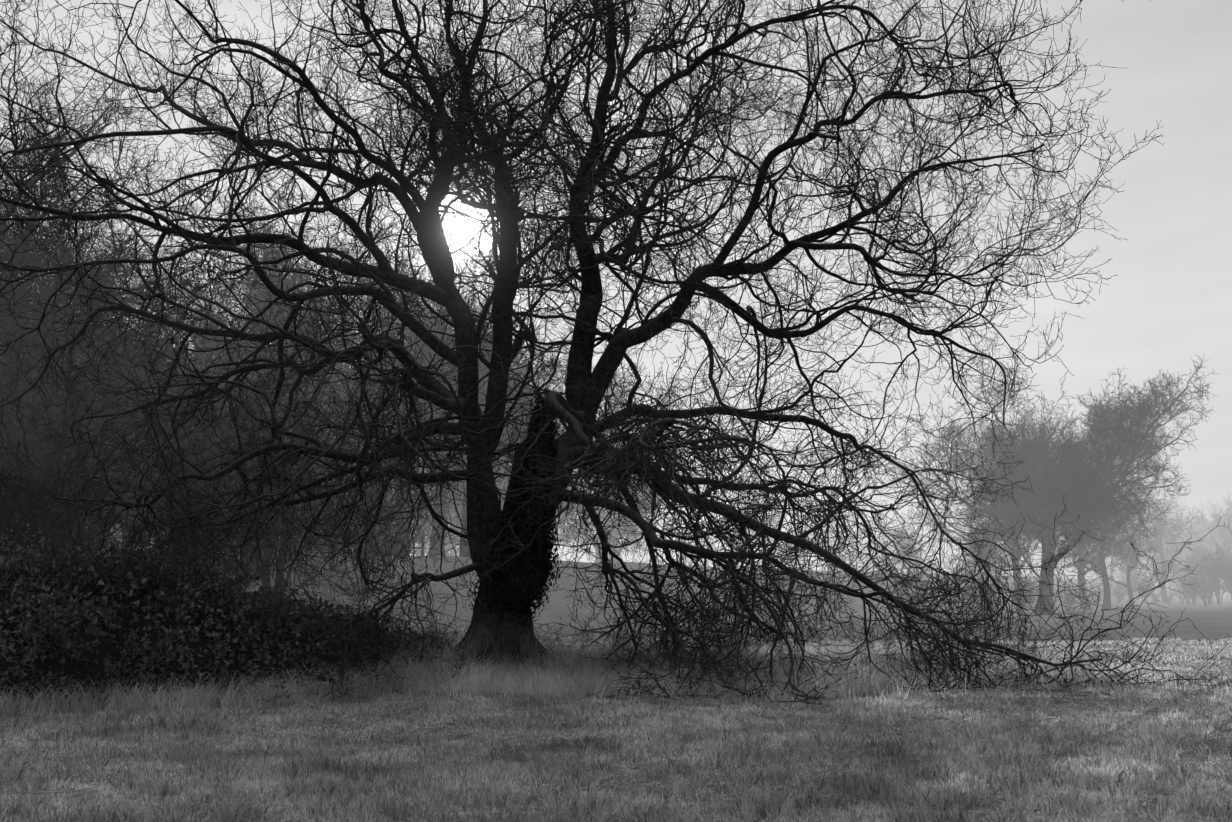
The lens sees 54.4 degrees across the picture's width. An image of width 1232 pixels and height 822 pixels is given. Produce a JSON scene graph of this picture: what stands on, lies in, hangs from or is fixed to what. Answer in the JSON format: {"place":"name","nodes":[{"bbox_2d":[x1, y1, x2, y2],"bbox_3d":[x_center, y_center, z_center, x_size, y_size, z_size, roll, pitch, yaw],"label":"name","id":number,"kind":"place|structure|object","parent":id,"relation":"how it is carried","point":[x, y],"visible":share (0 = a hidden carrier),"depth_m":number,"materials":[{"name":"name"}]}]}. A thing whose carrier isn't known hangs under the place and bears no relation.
{"place":"outdoors","nodes":[
{"label":"outdoors","id":0,"kind":"place"},
{"bbox_2d":[0,633,1227,717],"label":"tall grass","id":1,"kind":"structure","parent":0,"point":[204,698],"depth_m":23.53,"materials":[{"name":"grey plant"}]},
{"bbox_2d":[0,546,1231,821],"bbox_3d":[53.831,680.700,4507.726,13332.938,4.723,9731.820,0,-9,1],"label":"meadow","id":2,"kind":"structure","parent":0,"point":[1212,619],"depth_m":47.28,"materials":[{"name":"grey plant"}]},
{"bbox_2d":[0,344,119,519],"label":"tree","id":3,"kind":"object","parent":2,"relation":"on","point":[59,392],"visible":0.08,"depth_m":43.90,"materials":[{"name":"grey plant"}]},
{"bbox_2d":[7,533,125,579],"bbox_3d":[-14.377,4.809,31.184,3.022,3.424,2.922,-3,-9,21],"label":"shrub","id":4,"kind":"object","parent":2,"relation":"on","point":[89,551],"visible":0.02,"depth_m":31.60,"materials":[{"name":"black plant"}]},
{"bbox_2d":[0,175,145,420],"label":"tree","id":5,"kind":"object","parent":2,"relation":"on","point":[74,260],"visible":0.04,"depth_m":53.68,"materials":[{"name":"grey plant"}]},
{"bbox_2d":[0,283,147,525],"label":"tree","id":6,"kind":"object","parent":2,"relation":"on","point":[39,383],"visible":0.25,"depth_m":44.41,"materials":[{"name":"grey plant"}]},
{"bbox_2d":[0,281,166,553],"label":"tree","id":7,"kind":"object","parent":2,"relation":"on","point":[40,456],"visible":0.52,"depth_m":38.07,"materials":[{"name":"black plant"}]},
{"bbox_2d":[0,381,182,555],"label":"tree","id":8,"kind":"object","parent":2,"relation":"on","point":[105,468],"visible":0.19,"depth_m":43.57,"materials":[{"name":"grey plant"}]},
{"bbox_2d":[0,172,186,533],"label":"tree","id":9,"kind":"object","parent":2,"relation":"on","point":[47,286],"visible":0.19,"depth_m":45.41,"materials":[{"name":"grey plant"}]},
{"bbox_2d":[27,338,172,545],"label":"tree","id":10,"kind":"object","parent":2,"relation":"on","point":[114,468],"depth_m":52.36,"materials":[{"name":"grey plant"}]},
{"bbox_2d":[0,246,200,544],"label":"tree","id":11,"kind":"object","parent":2,"relation":"on","point":[133,354],"visible":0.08,"depth_m":46.47,"materials":[{"name":"grey plant"}]},
{"bbox_2d":[0,62,212,401],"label":"tree","id":12,"kind":"object","parent":2,"relation":"on","point":[17,258],"visible":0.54,"depth_m":44.30,"materials":[{"name":"grey plant"}]},
{"bbox_2d":[25,194,266,542],"bbox_3d":[-25.696,-0.245,59.123,14.374,17.584,16.826,4,-9,-24],"label":"tree","id":13,"kind":"object","parent":2,"relation":"on","point":[189,324],"visible":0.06,"depth_m":57.45,"materials":[{"name":"grey plant"}]},
{"bbox_2d":[90,422,202,546],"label":"tree","id":14,"kind":"object","parent":2,"relation":"on","point":[122,533],"visible":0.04,"depth_m":48.52,"materials":[{"name":"grey plant"}]},
{"bbox_2d":[116,435,196,546],"bbox_3d":[-19.213,3.123,48.866,4.200,4.920,4.343,-3,-9,18],"label":"shrub","id":15,"kind":"object","parent":2,"relation":"on","point":[144,496],"visible":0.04,"depth_m":48.83,"materials":[{"name":"grey plant"}]},
{"bbox_2d":[77,337,248,545],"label":"tree","id":16,"kind":"object","parent":2,"relation":"on","point":[179,417],"depth_m":53.81,"materials":[{"name":"grey plant"}]},
{"bbox_2d":[106,529,228,585],"bbox_3d":[-12.824,5.083,34.353,3.449,3.683,3.345,5,-10,-29],"label":"shrub","id":17,"kind":"object","parent":2,"relation":"on","point":[199,563],"visible":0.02,"depth_m":34.97,"materials":[{"name":"black plant"}]},
{"bbox_2d":[89,296,252,546],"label":"tree","id":18,"kind":"object","parent":2,"relation":"on","point":[155,334],"visible":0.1,"depth_m":50.85,"materials":[{"name":"grey plant"}]},
{"bbox_2d":[119,474,258,581],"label":"tree","id":19,"kind":"object","parent":2,"relation":"on","point":[167,528],"visible":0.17,"depth_m":36.73,"materials":[{"name":"black plant"}]},
{"bbox_2d":[56,314,329,568],"bbox_3d":[-15.220,1.373,44.744,8.310,9.252,9.996,0,-9,-3],"label":"tree","id":20,"kind":"object","parent":2,"relation":"on","point":[186,424],"visible":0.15,"depth_m":43.77,"materials":[{"name":"black plant"}]},
{"bbox_2d":[160,333,244,548],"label":"tree","id":21,"kind":"object","parent":2,"relation":"on","point":[200,386],"visible":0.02,"depth_m":55.21,"materials":[{"name":"grey plant"}]},
{"bbox_2d":[51,230,391,524],"bbox_3d":[-21.828,-1.089,61.507,18.026,18.838,15.399,-8,-12,43],"label":"tree","id":22,"kind":"object","parent":2,"relation":"on","point":[204,355],"visible":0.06,"depth_m":60.85,"materials":[{"name":"grey plant"}]},
{"bbox_2d":[0,523,458,710],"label":"bramble hedge","id":23,"kind":"object","parent":2,"relation":"on","point":[50,630],"depth_m":21.64,"materials":[{"name":"black plant"}]},
{"bbox_2d":[129,341,352,588],"bbox_3d":[-13.219,2.173,44.417,9.525,8.816,7.919,-6,-11,35],"label":"tree","id":24,"kind":"object","parent":2,"relation":"on","point":[267,434],"visible":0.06,"depth_m":43.29,"materials":[{"name":"grey plant"}]},
{"bbox_2d":[139,321,381,613],"bbox_3d":[-12.085,2.388,41.489,8.624,9.600,10.373,2,-9,-15],"label":"tree","id":25,"kind":"object","parent":2,"relation":"on","point":[280,566],"visible":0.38,"depth_m":40.87,"materials":[{"name":"black plant"}]},
{"bbox_2d":[201,463,319,577],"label":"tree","id":26,"kind":"object","parent":2,"relation":"on","point":[278,537],"visible":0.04,"depth_m":46.23,"materials":[{"name":"grey plant"}]},
{"bbox_2d":[172,225,379,462],"bbox_3d":[-16.847,-0.758,61.971,11.125,16.611,12.229,-3,-9,22],"label":"tree","id":27,"kind":"object","parent":2,"relation":"on","point":[251,307],"visible":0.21,"depth_m":59.63,"materials":[{"name":"grey plant"}]},
{"bbox_2d":[187,316,397,548],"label":"tree","id":28,"kind":"object","parent":2,"relation":"on","point":[249,375],"visible":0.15,"depth_m":58.59,"materials":[{"name":"grey plant"}]},
{"bbox_2d":[255,462,339,572],"bbox_3d":[-13.313,4.209,49.232,4.616,4.928,4.476,-2,-9,10],"label":"shrub","id":29,"kind":"object","parent":2,"relation":"on","point":[299,568],"visible":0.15,"depth_m":49.00,"materials":[{"name":"grey plant"}]},
{"bbox_2d":[189,179,428,550],"bbox_3d":[-16.322,-2.236,60.837,14.031,18.905,11.326,-3,-9,17],"label":"tree","id":30,"kind":"object","parent":2,"relation":"on","point":[276,308],"visible":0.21,"depth_m":59.27,"materials":[{"name":"grey plant"}]},
{"bbox_2d":[287,336,393,550],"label":"tree","id":31,"kind":"object","parent":2,"relation":"on","point":[333,471],"depth_m":71.59,"materials":[{"name":"grey plant"}]},
{"bbox_2d":[303,481,390,570],"bbox_3d":[-11.675,4.739,50.910,3.685,4.175,3.564,-2,-9,12],"label":"shrub","id":32,"kind":"object","parent":2,"relation":"on","point":[333,563],"visible":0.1,"depth_m":50.52,"materials":[{"name":"grey plant"}]},
{"bbox_2d":[294,449,426,596],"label":"tree","id":33,"kind":"object","parent":2,"relation":"on","point":[363,585],"visible":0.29,"depth_m":47.81,"materials":[{"name":"grey plant"}]},
{"bbox_2d":[320,529,424,555],"bbox_3d":[-12.383,6.790,61.583,0.120,1.405,7.620,-5,-10,31],"label":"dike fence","id":34,"kind":"object","parent":2,"relation":"on","point":[422,547],"visible":0.15,"depth_m":64.47,"materials":[{"name":"grey wood"}]},
{"bbox_2d":[322,319,444,554],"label":"tree","id":35,"kind":"object","parent":2,"relation":"on","point":[381,440],"depth_m":69.48,"materials":[{"name":"grey plant"}]},
{"bbox_2d":[354,489,426,579],"bbox_3d":[-10.050,5.267,52.292,3.807,4.191,3.925,2,-9,-14],"label":"shrub","id":36,"kind":"object","parent":2,"relation":"on","point":[392,550],"visible":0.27,"depth_m":51.95,"materials":[{"name":"grey plant"}]},
{"bbox_2d":[325,334,455,536],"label":"tree","id":37,"kind":"object","parent":2,"relation":"on","point":[412,491],"visible":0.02,"depth_m":87.64,"materials":[{"name":"grey plant"}]},
{"bbox_2d":[321,385,464,554],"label":"tree","id":38,"kind":"object","parent":2,"relation":"on","point":[418,490],"depth_m":71.81,"materials":[{"name":"grey plant"}]},
{"bbox_2d":[271,208,517,556],"bbox_3d":[-11.972,-1.259,63.011,13.159,17.729,10.622,5,-10,-31],"label":"tree","id":39,"kind":"object","parent":2,"relation":"on","point":[426,349],"visible":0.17,"depth_m":62.27,"materials":[{"name":"grey plant"}]},
{"bbox_2d":[366,452,456,559],"bbox_3d":[-9.807,4.704,58.857,4.901,5.233,4.753,-6,-11,36],"label":"shrub","id":40,"kind":"object","parent":2,"relation":"on","point":[427,512],"visible":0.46,"depth_m":58.69,"materials":[{"name":"grey plant"}]},
{"bbox_2d":[387,485,463,555],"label":"tree","id":41,"kind":"object","parent":2,"relation":"on","point":[430,526],"depth_m":105.12,"materials":[{"name":"grey plant"}]},
{"bbox_2d":[410,492,458,555],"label":"tree","id":42,"kind":"object","parent":2,"relation":"on","point":[425,551],"visible":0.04,"depth_m":131.54,"materials":[{"name":"grey plant"}]},
{"bbox_2d":[415,497,461,555],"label":"tree","id":43,"kind":"object","parent":2,"relation":"on","point":[451,552],"depth_m":145.55,"materials":[{"name":"grey plant"}]},
{"bbox_2d":[352,293,544,555],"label":"tree","id":44,"kind":"object","parent":2,"relation":"on","point":[437,544],"visible":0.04,"depth_m":70.76,"materials":[{"name":"grey plant"}]},
{"bbox_2d":[392,436,509,555],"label":"tree","id":45,"kind":"object","parent":2,"relation":"on","point":[453,521],"visible":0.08,"depth_m":86.11,"materials":[{"name":"grey plant"}]},
{"bbox_2d":[364,320,568,493],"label":"tree","id":46,"kind":"object","parent":2,"relation":"on","point":[524,357],"visible":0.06,"depth_m":73.82,"materials":[{"name":"grey plant"}]},
{"bbox_2d":[386,259,564,556],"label":"tree","id":47,"kind":"object","parent":2,"relation":"on","point":[463,546],"visible":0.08,"depth_m":67.83,"materials":[{"name":"grey plant"}]},
{"bbox_2d":[433,333,564,533],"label":"tree","id":48,"kind":"object","parent":2,"relation":"on","point":[502,470],"depth_m":88.33,"materials":[{"name":"grey plant"}]},
{"bbox_2d":[443,622,560,677],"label":"oak tree roots","id":49,"kind":"object","parent":2,"relation":"on","point":[479,633],"visible":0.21,"depth_m":25.52,"materials":[{"name":"grey plant"}]},
{"bbox_2d":[442,341,580,516],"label":"tree","id":50,"kind":"object","parent":2,"relation":"on","point":[506,478],"depth_m":86.43,"materials":[{"name":"grey plant"}]},
{"bbox_2d":[506,332,655,550],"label":"tree","id":51,"kind":"object","parent":2,"relation":"on","point":[609,391],"visible":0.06,"depth_m":119.42,"materials":[{"name":"grey plant"}]},
{"bbox_2d":[501,360,699,561],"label":"tree","id":52,"kind":"object","parent":2,"relation":"on","point":[614,535],"visible":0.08,"depth_m":125.49,"materials":[{"name":"grey plant"}]},
{"bbox_2d":[0,0,1231,709],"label":"oak tree","id":53,"kind":"object","parent":2,"relation":"on","point":[578,406],"visible":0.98,"depth_m":25.11,"materials":[{"name":"black plant"}]},
{"bbox_2d":[466,387,562,625],"bbox_3d":[-2.212,2.213,26.260,1.687,5.453,2.624,6,-11,-36],"label":"ivy","id":54,"kind":"object","parent":53,"relation":"attached to","point":[542,548],"visible":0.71,"depth_m":25.40,"materials":[{"name":"black plant"}]},
{"bbox_2d":[0,645,1231,821],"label":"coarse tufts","id":55,"kind":"object","parent":2,"relation":"on","point":[230,811],"visible":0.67,"depth_m":12.19,"materials":[{"name":"grey plant"}]},
{"bbox_2d":[556,371,694,562],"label":"tree","id":56,"kind":"object","parent":2,"relation":"on","point":[622,551],"visible":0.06,"depth_m":135.60,"materials":[{"name":"grey plant"}]},
{"bbox_2d":[673,525,715,566],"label":"tree","id":57,"kind":"object","parent":2,"relation":"on","point":[689,560],"visible":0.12,"depth_m":246.21,"materials":[{"name":"grey plant"}]},
{"bbox_2d":[272,618,1119,697],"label":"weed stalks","id":58,"kind":"object","parent":2,"relation":"on","point":[492,640],"visible":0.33,"depth_m":25.30,"materials":[{"name":"grey plant"}]},
{"bbox_2d":[720,494,788,567],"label":"tree","id":59,"kind":"object","parent":2,"relation":"on","point":[774,524],"visible":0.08,"depth_m":260.49,"materials":[{"name":"grey plant"}]},
{"bbox_2d":[766,512,821,569],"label":"tree","id":60,"kind":"object","parent":2,"relation":"on","point":[792,545],"visible":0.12,"depth_m":286.22,"materials":[{"name":"grey plant"}]},
{"bbox_2d":[815,524,870,571],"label":"tree","id":61,"kind":"object","parent":2,"relation":"on","point":[830,543],"visible":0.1,"depth_m":307.72,"materials":[{"name":"grey plant"}]},
{"bbox_2d":[866,537,904,572],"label":"tree","id":62,"kind":"object","parent":2,"relation":"on","point":[890,557],"visible":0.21,"depth_m":296.06,"materials":[{"name":"grey plant"}]},
{"bbox_2d":[887,517,939,573],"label":"tree","id":63,"kind":"object","parent":2,"relation":"on","point":[906,540],"visible":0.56,"depth_m":167.85,"materials":[{"name":"grey plant"}]},
{"bbox_2d":[897,551,951,573],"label":"tree","id":64,"kind":"object","parent":2,"relation":"on","point":[923,565],"visible":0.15,"depth_m":302.34,"materials":[{"name":"grey plant"}]},
{"bbox_2d":[952,573,978,606],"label":"shrub","id":65,"kind":"object","parent":2,"relation":"on","point":[968,597],"visible":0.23,"depth_m":104.99,"materials":[{"name":"grey plant"}]},
{"bbox_2d":[947,542,1006,575],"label":"tree","id":66,"kind":"object","parent":2,"relation":"on","point":[970,558],"visible":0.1,"depth_m":290.08,"materials":[{"name":"grey plant"}]},
{"bbox_2d":[971,568,1003,600],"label":"shrub","id":67,"kind":"object","parent":2,"relation":"on","point":[990,581],"visible":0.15,"depth_m":106.94,"materials":[{"name":"grey plant"}]},
{"bbox_2d":[954,518,1022,610],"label":"tree","id":68,"kind":"object","parent":2,"relation":"on","point":[990,559],"visible":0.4,"depth_m":104.02,"materials":[{"name":"grey plant"}]},
{"bbox_2d":[913,421,1072,609],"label":"tree","id":69,"kind":"object","parent":2,"relation":"on","point":[1016,556],"visible":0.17,"depth_m":110.47,"materials":[{"name":"grey plant"}]},
{"bbox_2d":[997,581,1036,611],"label":"shrub","id":70,"kind":"object","parent":2,"relation":"on","point":[1016,583],"visible":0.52,"depth_m":100.32,"materials":[{"name":"grey plant"}]},
{"bbox_2d":[1014,573,1038,609],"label":"shrub","id":71,"kind":"object","parent":2,"relation":"on","point":[1032,591],"visible":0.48,"depth_m":106.67,"materials":[{"name":"grey plant"}]},
{"bbox_2d":[889,330,1219,614],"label":"tree","id":72,"kind":"object","parent":2,"relation":"on","point":[1051,480],"visible":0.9,"depth_m":87.64,"materials":[{"name":"grey plant"}]},
{"bbox_2d":[1058,584,1084,610],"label":"shrub","id":73,"kind":"object","parent":2,"relation":"on","point":[1068,602],"visible":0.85,"depth_m":105.33,"materials":[{"name":"grey plant"}]},
{"bbox_2d":[1074,580,1100,599],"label":"shrub","id":74,"kind":"object","parent":2,"relation":"on","point":[1089,593],"visible":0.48,"depth_m":136.98,"materials":[{"name":"grey plant"}]},
{"bbox_2d":[1030,430,1152,609],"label":"tree","id":75,"kind":"object","parent":2,"relation":"on","point":[1081,582],"visible":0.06,"depth_m":113.77,"materials":[{"name":"grey plant"}]},
{"bbox_2d":[1054,457,1168,610],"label":"tree","id":76,"kind":"object","parent":2,"relation":"on","point":[1100,557],"visible":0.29,"depth_m":105.74,"materials":[{"name":"grey plant"}]},
{"bbox_2d":[1089,533,1143,579],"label":"tree","id":77,"kind":"object","parent":2,"relation":"on","point":[1111,558],"visible":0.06,"depth_m":237.71,"materials":[{"name":"grey plant"}]},
{"bbox_2d":[1109,581,1126,602],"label":"shrub","id":78,"kind":"object","parent":2,"relation":"on","point":[1119,590],"visible":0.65,"depth_m":150.41,"materials":[{"name":"grey plant"}]},
{"bbox_2d":[1075,526,1179,607],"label":"tree","id":79,"kind":"object","parent":2,"relation":"on","point":[1130,561],"visible":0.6,"depth_m":122.75,"materials":[{"name":"grey plant"}]},
{"bbox_2d":[1107,565,1154,599],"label":"tree","id":80,"kind":"object","parent":2,"relation":"on","point":[1132,581],"visible":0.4,"depth_m":157.32,"materials":[{"name":"grey plant"}]},
{"bbox_2d":[1108,487,1164,580],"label":"tree","id":81,"kind":"object","parent":2,"relation":"on","point":[1136,570],"visible":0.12,"depth_m":249.08,"materials":[{"name":"grey plant"}]},
{"bbox_2d":[1114,537,1165,579],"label":"tree","id":82,"kind":"object","parent":2,"relation":"on","point":[1137,563],"visible":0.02,"depth_m":329.34,"materials":[{"name":"grey plant"}]},
{"bbox_2d":[1133,579,1152,600],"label":"shrub","id":83,"kind":"object","parent":2,"relation":"on","point":[1143,588],"visible":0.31,"depth_m":159.57,"materials":[{"name":"grey plant"}]},
{"bbox_2d":[1132,573,1161,601],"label":"shrub","id":84,"kind":"object","parent":2,"relation":"on","point":[1148,585],"visible":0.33,"depth_m":160.17,"materials":[{"name":"grey plant"}]},
{"bbox_2d":[1139,540,1181,591],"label":"tree","id":85,"kind":"object","parent":2,"relation":"on","point":[1171,588],"visible":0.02,"depth_m":248.51,"materials":[{"name":"grey plant"}]},
{"bbox_2d":[1114,483,1211,602],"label":"tree","id":86,"kind":"object","parent":2,"relation":"on","point":[1157,541],"visible":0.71,"depth_m":162.09,"materials":[{"name":"grey plant"}]},
{"bbox_2d":[1158,585,1177,603],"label":"shrub","id":87,"kind":"object","parent":2,"relation":"on","point":[1168,599],"visible":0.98,"depth_m":144.20,"materials":[{"name":"grey plant"}]},
{"bbox_2d":[1148,498,1202,582],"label":"tree","id":88,"kind":"object","parent":2,"relation":"on","point":[1181,508],"visible":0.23,"depth_m":373.86,"materials":[{"name":"grey plant"}]},
{"bbox_2d":[1172,583,1184,603],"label":"shrub","id":89,"kind":"object","parent":2,"relation":"on","point":[1182,600],"visible":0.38,"depth_m":151.99,"materials":[{"name":"plant"}]},
{"bbox_2d":[1145,513,1218,582],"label":"tree","id":90,"kind":"object","parent":2,"relation":"on","point":[1179,540],"visible":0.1,"depth_m":239.07,"materials":[{"name":"grey plant"}]},
{"bbox_2d":[1172,572,1200,604],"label":"shrub","id":91,"kind":"object","parent":2,"relation":"on","point":[1186,593],"visible":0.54,"depth_m":142.46,"materials":[{"name":"plant"}]},
{"bbox_2d":[1158,508,1216,598],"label":"tree","id":92,"kind":"object","parent":2,"relation":"on","point":[1194,537],"visible":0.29,"depth_m":228.00,"materials":[{"name":"grey plant"}]},
{"bbox_2d":[1167,566,1217,604],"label":"shrub","id":93,"kind":"object","parent":2,"relation":"on","point":[1193,593],"visible":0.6,"depth_m":142.35,"materials":[{"name":"plant"}]},
{"bbox_2d":[1175,542,1223,599],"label":"tree","id":94,"kind":"object","parent":2,"relation":"on","point":[1204,552],"visible":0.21,"depth_m":187.00,"materials":[{"name":"grey plant"}]},
{"bbox_2d":[1185,573,1223,606],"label":"shrub","id":95,"kind":"object","parent":2,"relation":"on","point":[1203,595],"visible":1,"depth_m":133.09,"materials":[{"name":"plant"}]},
{"bbox_2d":[1184,500,1225,585],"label":"tree","id":96,"kind":"object","parent":2,"relation":"on","point":[1200,514],"visible":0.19,"depth_m":400.88,"materials":[{"name":"grey plant"}]},
{"bbox_2d":[1181,548,1230,603],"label":"tree","id":97,"kind":"object","parent":2,"relation":"on","point":[1210,599],"visible":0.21,"depth_m":149.03,"materials":[{"name":"plant"}]},
{"bbox_2d":[1190,506,1231,599],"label":"tree","id":98,"kind":"object","parent":2,"relation":"on","point":[1222,530],"visible":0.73,"depth_m":200.18,"materials":[{"name":"grey plant"}]},
{"bbox_2d":[1193,547,1231,604],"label":"tree","id":99,"kind":"object","parent":2,"relation":"on","point":[1217,584],"visible":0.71,"depth_m":143.16,"materials":[{"name":"plant"}]},
{"bbox_2d":[1203,540,1231,597],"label":"tree","id":100,"kind":"object","parent":2,"relation":"on","point":[1228,578],"visible":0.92,"depth_m":141.33,"materials":[{"name":"grey plant"}]},
{"bbox_2d":[1209,493,1231,558],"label":"tree","id":101,"kind":"object","parent":2,"relation":"on","point":[1229,505],"visible":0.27,"depth_m":256.67,"materials":[{"name":"grey plant"}]},
{"bbox_2d":[0,0,1231,588],"label":"sky","id":102,"kind":"structure","parent":0,"point":[1168,302],"materials":[{"name":"white"}]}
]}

